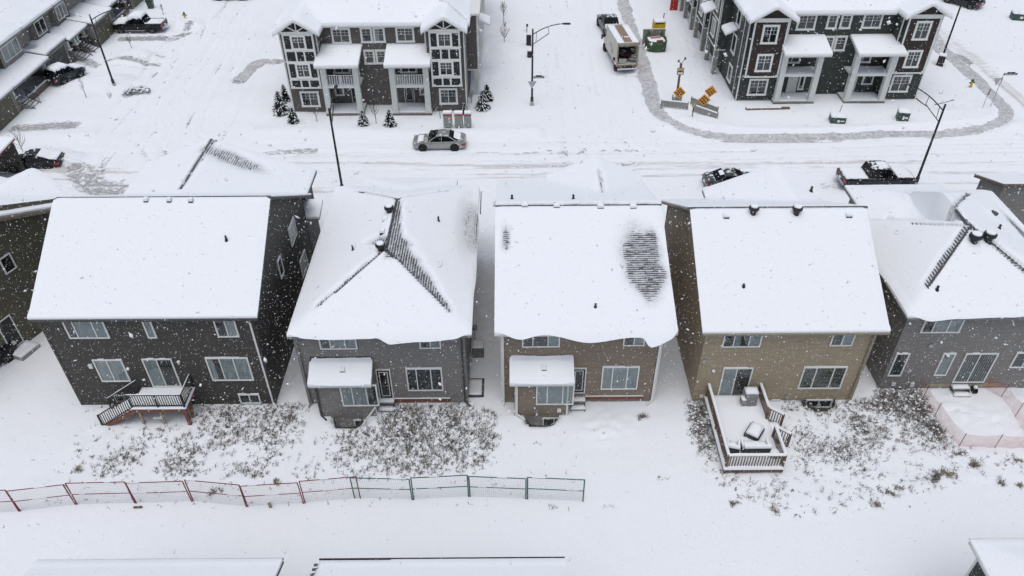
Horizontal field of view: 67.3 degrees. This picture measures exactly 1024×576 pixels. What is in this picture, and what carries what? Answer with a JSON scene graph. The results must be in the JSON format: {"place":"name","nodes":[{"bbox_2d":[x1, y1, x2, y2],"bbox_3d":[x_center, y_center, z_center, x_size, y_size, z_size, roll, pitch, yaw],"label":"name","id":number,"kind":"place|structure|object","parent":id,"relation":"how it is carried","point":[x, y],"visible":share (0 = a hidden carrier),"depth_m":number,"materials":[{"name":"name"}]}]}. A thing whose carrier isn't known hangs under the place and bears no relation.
{"place":"outdoors","nodes":[
{"label":"outdoors","id":0,"kind":"place"},
{"bbox_2d":[233,59,278,80],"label":"path","id":1,"kind":"structure","parent":0,"point":[253,67],"depth_m":83.98,"materials":[{"name":"snow"}]},
{"bbox_2d":[65,0,832,194],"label":"road","id":2,"kind":"structure","parent":0,"point":[83,170],"depth_m":68.49,"materials":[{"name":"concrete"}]},
{"bbox_2d":[413,129,466,151],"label":"sedan","id":3,"kind":"object","parent":2,"relation":"on","point":[426,141],"visible":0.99,"depth_m":68.90,"materials":[{"name":"silver metal"}]},
{"bbox_2d":[660,99,688,109],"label":"barricade","id":4,"kind":"object","parent":2,"relation":"on","point":[675,104],"visible":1,"depth_m":75.13,"materials":[{"name":"white plastic"}]},
{"bbox_2d":[692,105,718,118],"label":"barricade","id":5,"kind":"object","parent":2,"relation":"on","point":[702,110],"visible":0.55,"depth_m":73.78,"materials":[{"name":"white plastic"}]},
{"bbox_2d":[472,339,483,357],"bbox_3d":[-2.123,3.822,48.468,0.700,0.940,0.760,0,39,0],"label":"air conditioner","id":6,"kind":"object","parent":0,"point":[477,344],"visible":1,"depth_m":48.16,"materials":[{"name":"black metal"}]},
{"bbox_2d":[0,0,1023,575],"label":"snow ground","id":7,"kind":"structure","parent":0,"point":[730,542],"depth_m":44.23,"materials":[{"name":"white snow"}]},
{"bbox_2d":[0,340,16,363],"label":"bush","id":8,"kind":"object","parent":7,"relation":"on","point":[9,350],"visible":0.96,"depth_m":48.16,"materials":[{"name":"plant"}]},
{"bbox_2d":[0,136,25,172],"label":"house","id":9,"kind":"structure","parent":7,"relation":"on","point":[9,153],"depth_m":65.55,"materials":[{"name":"concrete"}]},
{"bbox_2d":[0,20,51,130],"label":"row house","id":10,"kind":"structure","parent":7,"relation":"on","point":[28,91],"depth_m":76.51,"materials":[{"name":"white"}]},
{"bbox_2d":[0,94,18,130],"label":"garage door","id":11,"kind":"structure","parent":10,"relation":"in","point":[5,105],"depth_m":73.52,"materials":[{"name":"grey"}]},
{"bbox_2d":[0,37,21,62],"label":"window","id":12,"kind":"structure","parent":10,"relation":"in","point":[13,45],"depth_m":76.82,"materials":[{"name":"white plastic"}]},
{"bbox_2d":[3,148,64,172],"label":"pickup truck","id":13,"kind":"object","parent":7,"relation":"on","point":[42,155],"visible":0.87,"depth_m":66.42,"materials":[{"name":"black paint"}]},
{"bbox_2d":[0,168,78,364],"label":"house","id":14,"kind":"structure","parent":7,"relation":"on","point":[11,308],"depth_m":48.39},
{"bbox_2d":[0,252,17,274],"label":"window","id":15,"kind":"structure","parent":14,"relation":"in","point":[13,268],"depth_m":47.09,"materials":[{"name":"white plastic"}]},
{"bbox_2d":[0,315,23,345],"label":"door","id":16,"kind":"structure","parent":14,"relation":"in","point":[8,330],"depth_m":48.20,"materials":[{"name":"glass"}]},
{"bbox_2d":[6,484,75,511],"bbox_3d":[-24.073,10.769,39.370,2.775,1.874,0.100,-5,39,-6],"label":"fence panel","id":17,"kind":"object","parent":7,"relation":"on","point":[12,499],"visible":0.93,"depth_m":39.27,"materials":[{"name":"red metal"}]},
{"bbox_2d":[0,0,92,75],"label":"row house","id":18,"kind":"structure","parent":7,"relation":"on","point":[33,17],"depth_m":81.26,"materials":[{"name":"grey"}]},
{"bbox_2d":[49,45,69,64],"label":"garage door","id":19,"kind":"structure","parent":18,"relation":"in","point":[60,55],"depth_m":82.78,"materials":[{"name":"grey"}]},
{"bbox_2d":[43,62,85,84],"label":"sedan","id":20,"kind":"object","parent":7,"relation":"on","point":[65,72],"visible":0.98,"depth_m":80.19,"materials":[{"name":"black metal"}]},
{"bbox_2d":[40,0,115,52],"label":"row house","id":21,"kind":"structure","parent":7,"relation":"on","point":[69,10],"depth_m":87.62,"materials":[{"name":"grey"}]},
{"bbox_2d":[95,14,114,44],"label":"garage door","id":22,"kind":"structure","parent":21,"relation":"in","point":[104,28],"depth_m":89.74,"materials":[{"name":"grey"}]},
{"bbox_2d":[65,481,134,504],"bbox_3d":[-21.162,10.583,39.575,3.042,1.874,0.100,-1,39,-1],"label":"fence panel","id":23,"kind":"object","parent":7,"relation":"on","point":[83,493],"visible":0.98,"depth_m":39.50,"materials":[{"name":"red metal"}]},
{"bbox_2d":[89,7,129,85],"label":"street lamp","id":24,"kind":"object","parent":7,"relation":"on","point":[110,74],"visible":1,"depth_m":76.65,"materials":[{"name":"black metal"}]},
{"bbox_2d":[84,0,143,21],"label":"row house","id":25,"kind":"structure","parent":7,"relation":"on","point":[116,14],"depth_m":95.39,"materials":[{"name":"beige"}]},
{"bbox_2d":[113,11,167,33],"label":"pickup truck","id":26,"kind":"object","parent":7,"relation":"on","point":[140,20],"visible":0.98,"depth_m":91.26,"materials":[{"name":"black paint"}]},
{"bbox_2d":[97,374,195,425],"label":"deck","id":27,"kind":"structure","parent":7,"relation":"on","point":[165,402],"depth_m":43.63,"materials":[{"name":"grey wood"}]},
{"bbox_2d":[24,558,283,575],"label":"house","id":28,"kind":"structure","parent":7,"relation":"on","point":[194,566],"depth_m":30.38,"materials":[{"name":"grey"}]},
{"bbox_2d":[125,481,191,503],"bbox_3d":[-18.165,10.536,39.607,2.912,1.874,0.100,-2,39,-2],"label":"fence panel","id":29,"kind":"object","parent":7,"relation":"on","point":[137,493],"visible":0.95,"depth_m":39.53,"materials":[{"name":"red metal"}]},
{"bbox_2d":[27,139,322,408],"bbox_3d":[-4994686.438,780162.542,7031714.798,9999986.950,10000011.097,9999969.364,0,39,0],"label":"house","id":30,"kind":"structure","parent":7,"relation":"on","point":[274,243],"depth_m":42.62,"materials":[{"name":"grey"}]},
{"bbox_2d":[62,322,110,338],"bbox_3d":[-23.052,2.187,41.596,2.208,1.436,0.090,0,39,0],"label":"window","id":31,"kind":"structure","parent":30,"relation":"in","point":[94,333],"depth_m":41.71,"materials":[{"name":"glass"}]},
{"bbox_2d":[92,359,130,381],"bbox_3d":[-22.696,4.669,43.604,1.660,1.783,0.090,0,39,0],"label":"window","id":32,"kind":"structure","parent":30,"relation":"in","point":[103,367],"depth_m":43.62,"materials":[{"name":"glass"}]},
{"bbox_2d":[141,358,181,386],"bbox_3d":[-19.905,4.813,43.736,1.672,2.271,0.090,0,39,0],"label":"window","id":33,"kind":"structure","parent":30,"relation":"in","point":[153,375],"depth_m":43.76,"materials":[{"name":"grey glass"}]},
{"bbox_2d":[213,321,239,337],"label":"window","id":34,"kind":"structure","parent":30,"relation":"in","point":[232,330],"depth_m":41.69,"materials":[{"name":"glass"}]},
{"bbox_2d":[205,357,253,380],"bbox_3d":[-15.985,4.580,43.570,2.390,1.856,0.090,0,39,0],"label":"window","id":35,"kind":"structure","parent":30,"relation":"in","point":[236,369],"depth_m":43.58,"materials":[{"name":"grey glass"}]},
{"bbox_2d":[238,393,261,403],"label":"window","id":36,"kind":"structure","parent":30,"relation":"in","point":[239,394],"depth_m":45.11,"materials":[{"name":"white plastic"}]},
{"bbox_2d":[184,479,246,506],"bbox_3d":[-15.230,10.566,39.544,2.937,1.874,0.100,4,39,5],"label":"fence panel","id":37,"kind":"object","parent":7,"relation":"on","point":[232,494],"visible":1,"depth_m":39.45,"materials":[{"name":"red metal"}]},
{"bbox_2d":[239,482,303,506],"bbox_3d":[-12.296,10.617,39.457,2.917,1.874,0.100,-3,39,-3],"label":"fence panel","id":38,"kind":"object","parent":7,"relation":"on","point":[272,492],"visible":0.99,"depth_m":39.37,"materials":[{"name":"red metal"}]},
{"bbox_2d":[272,89,289,116],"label":"spruce tree","id":39,"kind":"object","parent":7,"relation":"on","point":[280,108],"visible":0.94,"depth_m":74.30,"materials":[{"name":"green plant"}]},
{"bbox_2d":[68,400,501,483],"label":"dry weeds","id":40,"kind":"object","parent":7,"relation":"on","point":[221,414],"visible":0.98,"depth_m":43.25,"materials":[{"name":"brown plant"}]},
{"bbox_2d":[299,476,360,502],"bbox_3d":[-9.373,10.426,39.667,2.918,1.874,0.100,-4,39,-4],"label":"fence panel","id":41,"kind":"object","parent":7,"relation":"on","point":[330,489],"visible":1,"depth_m":39.58,"materials":[{"name":"grey metal"}]},
{"bbox_2d":[328,85,343,185],"bbox_3d":[-13.932,-11.853,62.179,0.480,8.210,3.420,1,39,2],"label":"street lamp","id":42,"kind":"object","parent":7,"relation":"on","point":[333,136],"visible":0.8,"depth_m":60.42,"materials":[{"name":"black metal"}]},
{"bbox_2d":[272,0,489,115],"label":"townhouse","id":43,"kind":"structure","parent":7,"relation":"on","point":[437,28],"depth_m":72.02,"materials":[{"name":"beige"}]},
{"bbox_2d":[289,35,306,50],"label":"window","id":44,"kind":"structure","parent":43,"relation":"in","point":[299,45],"depth_m":70.36,"materials":[{"name":"white plastic"}]},
{"bbox_2d":[294,63,312,78],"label":"window","id":45,"kind":"structure","parent":43,"relation":"in","point":[305,74],"depth_m":72.05,"materials":[{"name":"white plastic"}]},
{"bbox_2d":[299,91,320,106],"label":"window","id":46,"kind":"structure","parent":43,"relation":"in","point":[301,92],"depth_m":74.37,"materials":[{"name":"white plastic"}]},
{"bbox_2d":[330,28,351,43],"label":"window","id":47,"kind":"structure","parent":43,"relation":"in","point":[340,30],"depth_m":72.01,"materials":[{"name":"white plastic"}]},
{"bbox_2d":[395,27,414,42],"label":"window","id":48,"kind":"structure","parent":43,"relation":"in","point":[398,40],"depth_m":71.99,"materials":[{"name":"white plastic"}]},
{"bbox_2d":[436,32,452,47],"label":"window","id":49,"kind":"structure","parent":43,"relation":"in","point":[446,37],"depth_m":70.26,"materials":[{"name":"white plastic"}]},
{"bbox_2d":[438,61,453,76],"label":"window","id":50,"kind":"structure","parent":43,"relation":"in","point":[443,65],"depth_m":71.96,"materials":[{"name":"white plastic"}]},
{"bbox_2d":[439,88,457,104],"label":"window","id":51,"kind":"structure","parent":43,"relation":"in","point":[445,102],"depth_m":74.37,"materials":[{"name":"white plastic"}]},
{"bbox_2d":[349,477,412,499],"bbox_3d":[-6.738,10.375,39.705,3.092,1.877,0.108,1,39,2],"label":"fence panel","id":52,"kind":"object","parent":7,"relation":"on","point":[397,479],"visible":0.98,"depth_m":39.62,"materials":[{"name":"metal"}]},
{"bbox_2d":[287,177,481,428],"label":"house","id":53,"kind":"structure","parent":7,"relation":"on","point":[433,364],"depth_m":43.67,"materials":[{"name":"grey"}]},
{"bbox_2d":[318,339,357,349],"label":"window","id":54,"kind":"structure","parent":53,"relation":"in","point":[349,344],"depth_m":42.45,"materials":[{"name":"glass"}]},
{"bbox_2d":[339,384,379,406],"bbox_3d":[-8.628,6.066,43.501,2.082,1.751,0.090,0,39,0],"label":"window","id":55,"kind":"structure","parent":53,"relation":"in","point":[353,399],"depth_m":43.59,"materials":[{"name":"glass"}]},
{"bbox_2d":[375,369,393,397],"bbox_3d":[-7.346,5.546,44.393,0.825,2.375,0.100,0,39,0],"label":"door","id":56,"kind":"structure","parent":53,"relation":"in","point":[386,389],"depth_m":44.35,"materials":[{"name":"glass"}]},
{"bbox_2d":[405,367,443,390],"bbox_3d":[-5.015,5.244,44.168,2.063,1.866,0.090,0,39,0],"label":"window","id":57,"kind":"structure","parent":53,"relation":"in","point":[430,369],"depth_m":44.17,"materials":[{"name":"white plastic"}]},
{"bbox_2d":[378,398,394,411],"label":"steps","id":58,"kind":"structure","parent":7,"relation":"on","point":[386,401],"depth_m":44.90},
{"bbox_2d":[310,557,566,575],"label":"house","id":59,"kind":"structure","parent":7,"relation":"on","point":[536,566],"depth_m":30.45,"materials":[{"name":"white"}]},
{"bbox_2d":[410,475,468,499],"bbox_3d":[-3.713,10.318,39.750,2.939,1.877,0.107,-2,39,-2],"label":"fence panel","id":60,"kind":"object","parent":7,"relation":"on","point":[411,479],"visible":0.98,"depth_m":39.69,"materials":[{"name":"metal"}]},
{"bbox_2d":[468,378,483,397],"bbox_3d":[-2.173,5.986,46.359,0.970,0.226,1.500,0,39,0],"label":"air conditioner","id":61,"kind":"object","parent":7,"relation":"on","point":[477,387],"depth_m":46.21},
{"bbox_2d":[474,90,490,111],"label":"spruce tree","id":62,"kind":"object","parent":7,"relation":"on","point":[482,104],"visible":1,"depth_m":75.09,"materials":[{"name":"green plant"}]},
{"bbox_2d":[45,431,922,510],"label":"dry weeds","id":63,"kind":"object","parent":7,"relation":"on","point":[428,496],"visible":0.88,"depth_m":40.65,"materials":[{"name":"plant"}]},
{"bbox_2d":[468,476,526,498],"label":"fence panel","id":64,"kind":"object","parent":7,"relation":"on","point":[509,478],"visible":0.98,"depth_m":39.65,"materials":[{"name":"metal"}]},
{"bbox_2d":[62,387,1015,516],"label":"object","id":65,"kind":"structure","parent":7,"relation":"on","point":[478,421],"depth_m":43.53,"materials":[{"name":"brown plant"}]},
{"bbox_2d":[530,23,570,105],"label":"street lamp","id":66,"kind":"object","parent":7,"relation":"on","point":[532,97],"visible":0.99,"depth_m":72.70,"materials":[{"name":"black metal"}]},
{"bbox_2d":[527,477,584,501],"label":"fence panel","id":67,"kind":"object","parent":7,"relation":"on","point":[543,478],"visible":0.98,"depth_m":39.51,"materials":[{"name":"metal"}]},
{"bbox_2d":[570,396,585,411],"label":"door steps","id":68,"kind":"structure","parent":7,"relation":"on","point":[578,407],"depth_m":44.88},
{"bbox_2d":[493,156,677,426],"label":"house","id":69,"kind":"structure","parent":7,"relation":"on","point":[517,203],"depth_m":43.48,"materials":[{"name":"brown"}]},
{"bbox_2d":[522,336,559,347],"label":"window","id":70,"kind":"structure","parent":69,"relation":"in","point":[552,341],"depth_m":42.43,"materials":[{"name":"glass"}]},
{"bbox_2d":[536,385,574,404],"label":"window","id":71,"kind":"structure","parent":69,"relation":"in","point":[560,397],"depth_m":43.61,"materials":[{"name":"glass"}]},
{"bbox_2d":[574,368,586,392],"bbox_3d":[3.847,5.332,44.283,0.790,2.034,0.100,0,39,0],"label":"door","id":72,"kind":"structure","parent":69,"relation":"in","point":[580,379],"depth_m":44.23,"materials":[{"name":"black metal"}]},
{"bbox_2d":[600,366,639,389],"bbox_3d":[6.197,5.154,44.159,2.117,1.875,0.090,0,39,0],"label":"window","id":73,"kind":"structure","parent":69,"relation":"in","point":[609,378],"depth_m":44.18,"materials":[{"name":"grey glass"}]},
{"bbox_2d":[596,14,618,36],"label":"pickup truck","id":74,"kind":"object","parent":7,"relation":"on","point":[603,21],"visible":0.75,"depth_m":90.34,"materials":[{"name":"black paint"}]},
{"bbox_2d":[601,24,639,70],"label":"box truck","id":75,"kind":"object","parent":7,"relation":"on","point":[622,53],"visible":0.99,"depth_m":81.82,"materials":[{"name":"white metal"}]},
{"bbox_2d":[645,30,666,52],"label":"waste bin","id":76,"kind":"object","parent":7,"relation":"on","point":[659,42],"visible":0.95,"depth_m":86.26,"materials":[{"name":"green"}]},
{"bbox_2d":[702,167,748,186],"bbox_3d":[18.263,-9.078,63.913,4.702,1.496,2.100,-2,39,-2],"label":"sedan","id":77,"kind":"object","parent":7,"relation":"on","point":[710,178],"visible":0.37,"depth_m":63.47,"materials":[{"name":"black paint"}]},
{"bbox_2d":[704,383,791,472],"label":"deck","id":78,"kind":"structure","parent":7,"relation":"on","point":[728,406],"depth_m":42.82,"materials":[{"name":"white wood"}]},
{"bbox_2d":[740,387,758,406],"bbox_3d":[13.628,6.242,44.222,0.968,1.143,0.715,0,39,0],"label":"covered grill","id":79,"kind":"object","parent":78,"relation":"on","point":[746,397],"visible":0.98,"depth_m":43.96,"materials":[{"name":"fabric"}]},
{"bbox_2d":[744,421,764,440],"bbox_3d":[13.416,7.964,42.582,0.820,0.670,0.950,24,45,27],"label":"patio table","id":80,"kind":"object","parent":78,"relation":"on","point":[754,433],"visible":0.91,"depth_m":42.33,"materials":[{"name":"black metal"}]},
{"bbox_2d":[740,438,771,452],"bbox_3d":[13.140,8.594,41.556,1.516,0.983,0.764,0,39,0],"label":"outdoor sofa","id":81,"kind":"object","parent":78,"relation":"on","point":[765,446],"visible":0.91,"depth_m":41.23,"materials":[{"name":"black metal"}]},
{"bbox_2d":[661,165,890,411],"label":"house","id":82,"kind":"structure","parent":7,"relation":"on","point":[791,194],"depth_m":43.25,"materials":[{"name":"beige"}]},
{"bbox_2d":[717,367,753,394],"bbox_3d":[12.881,5.418,44.410,1.706,2.357,0.090,0,39,0],"label":"sliding door","id":83,"kind":"structure","parent":82,"relation":"in","point":[726,376],"depth_m":44.36,"materials":[{"name":"glass"}]},
{"bbox_2d":[722,336,762,347],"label":"window","id":84,"kind":"structure","parent":82,"relation":"in","point":[737,340],"depth_m":42.48,"materials":[{"name":"glass"}]},
{"bbox_2d":[805,399,832,407],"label":"window","id":85,"kind":"structure","parent":82,"relation":"in","point":[816,402],"depth_m":45.59,"materials":[{"name":"white plastic"}]},
{"bbox_2d":[797,366,847,388],"bbox_3d":[17.842,5.150,44.221,2.487,1.813,0.090,0,39,0],"label":"window","id":86,"kind":"structure","parent":82,"relation":"in","point":[816,368],"depth_m":44.21,"materials":[{"name":"white plastic"}]},
{"bbox_2d":[829,335,855,345],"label":"window","id":87,"kind":"structure","parent":82,"relation":"in","point":[848,340],"depth_m":42.39,"materials":[{"name":"white plastic"}]},
{"bbox_2d":[679,0,953,103],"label":"townhouse","id":88,"kind":"structure","parent":7,"relation":"on","point":[896,66],"depth_m":73.86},
{"bbox_2d":[746,78,768,95],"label":"window","id":89,"kind":"structure","parent":88,"relation":"in","point":[758,79],"depth_m":75.82,"materials":[{"name":"white plastic"}]},
{"bbox_2d":[754,54,773,71],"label":"window","id":90,"kind":"structure","parent":88,"relation":"in","point":[768,55],"depth_m":73.69,"materials":[{"name":"white plastic"}]},
{"bbox_2d":[759,25,780,43],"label":"window","id":91,"kind":"structure","parent":88,"relation":"in","point":[765,26],"depth_m":72.01,"materials":[{"name":"white plastic"}]},
{"bbox_2d":[795,16,817,30],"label":"window","id":92,"kind":"structure","parent":88,"relation":"in","point":[797,25],"depth_m":73.22,"materials":[{"name":"white plastic"}]},
{"bbox_2d":[860,15,883,28],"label":"window","id":93,"kind":"structure","parent":88,"relation":"in","point":[865,19],"depth_m":73.12,"materials":[{"name":"white plastic"}]},
{"bbox_2d":[888,74,912,92],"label":"window","id":94,"kind":"structure","parent":88,"relation":"in","point":[899,83],"depth_m":75.63,"materials":[{"name":"white plastic"}]},
{"bbox_2d":[902,50,923,67],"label":"window","id":95,"kind":"structure","parent":88,"relation":"in","point":[909,51],"depth_m":73.46,"materials":[{"name":"white plastic"}]},
{"bbox_2d":[911,21,933,40],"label":"window","id":96,"kind":"structure","parent":88,"relation":"in","point":[918,22],"depth_m":71.80,"materials":[{"name":"white plastic"}]},
{"bbox_2d":[828,112,846,123],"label":"transformer box","id":97,"kind":"object","parent":7,"relation":"on","point":[840,119],"visible":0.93,"depth_m":72.56,"materials":[{"name":"green metal"}]},
{"bbox_2d":[685,385,1022,517],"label":"dry weeds","id":98,"kind":"object","parent":7,"relation":"on","point":[913,402],"visible":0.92,"depth_m":43.52,"materials":[{"name":"brown plant"}]},
{"bbox_2d":[835,160,915,184],"bbox_3d":[30.189,-9.392,63.769,6.002,2.035,2.280,0,39,0],"label":"pickup truck","id":99,"kind":"object","parent":7,"relation":"on","point":[890,175],"visible":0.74,"depth_m":63.11,"materials":[{"name":"black paint"}]},
{"bbox_2d":[895,107,910,120],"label":"transformer box","id":100,"kind":"object","parent":7,"relation":"on","point":[902,114],"visible":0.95,"depth_m":72.42,"materials":[{"name":"green metal"}]},
{"bbox_2d":[907,83,946,183],"bbox_3d":[32.730,-12.365,62.807,0.480,7.710,3.820,-19,42,-21],"label":"street lamp","id":101,"kind":"object","parent":7,"relation":"on","point":[928,149],"visible":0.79,"depth_m":61.18,"materials":[{"name":"black metal"}]},
{"bbox_2d":[844,184,1023,389],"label":"house","id":102,"kind":"structure","parent":7,"relation":"on","point":[952,207],"depth_m":44.28,"materials":[{"name":"grey"}]},
{"bbox_2d":[887,352,910,376],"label":"window","id":103,"kind":"structure","parent":102,"relation":"in","point":[904,354],"depth_m":44.81,"materials":[{"name":"glass"}]},
{"bbox_2d":[919,320,964,332],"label":"window","id":104,"kind":"structure","parent":102,"relation":"in","point":[945,326],"depth_m":42.99,"materials":[{"name":"glass"}]},
{"bbox_2d":[933,352,956,375],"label":"window","id":105,"kind":"structure","parent":102,"relation":"in","point":[941,370],"depth_m":44.87,"materials":[{"name":"glass"}]},
{"bbox_2d":[952,352,998,382],"bbox_3d":[27.110,4.674,45.021,1.880,2.428,0.090,0,39,0],"label":"sliding door","id":106,"kind":"structure","parent":102,"relation":"in","point":[974,353],"depth_m":45.04,"materials":[{"name":"grey glass"}]},
{"bbox_2d":[936,0,963,66],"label":"street lamp","id":107,"kind":"object","parent":7,"relation":"on","point":[941,59],"visible":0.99,"depth_m":82.50,"materials":[{"name":"black metal"}]},
{"bbox_2d":[950,384,970,396],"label":"door steps","id":108,"kind":"structure","parent":7,"relation":"on","point":[966,387],"depth_m":45.63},
{"bbox_2d":[944,0,985,9],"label":"suv","id":109,"kind":"object","parent":7,"relation":"on","point":[970,4],"visible":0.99,"depth_m":96.50,"materials":[{"name":"black paint"}]},
{"bbox_2d":[965,537,1023,575],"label":"house","id":110,"kind":"structure","parent":7,"relation":"on","point":[1009,554],"depth_m":30.80,"materials":[{"name":"white"}]},
{"bbox_2d":[974,173,1023,224],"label":"house","id":111,"kind":"structure","parent":7,"relation":"on","point":[996,184],"depth_m":54.43,"materials":[{"name":"grey"}]},
{"bbox_2d":[0,0,1023,575],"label":"falling snow","id":112,"kind":"structure","parent":0,"point":[508,284],"depth_m":15.14,"materials":[{"name":"white snow"}]},
{"bbox_2d":[617,0,1013,142],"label":"sidewalk","id":113,"kind":"structure","parent":0,"point":[650,93],"depth_m":73.31,"materials":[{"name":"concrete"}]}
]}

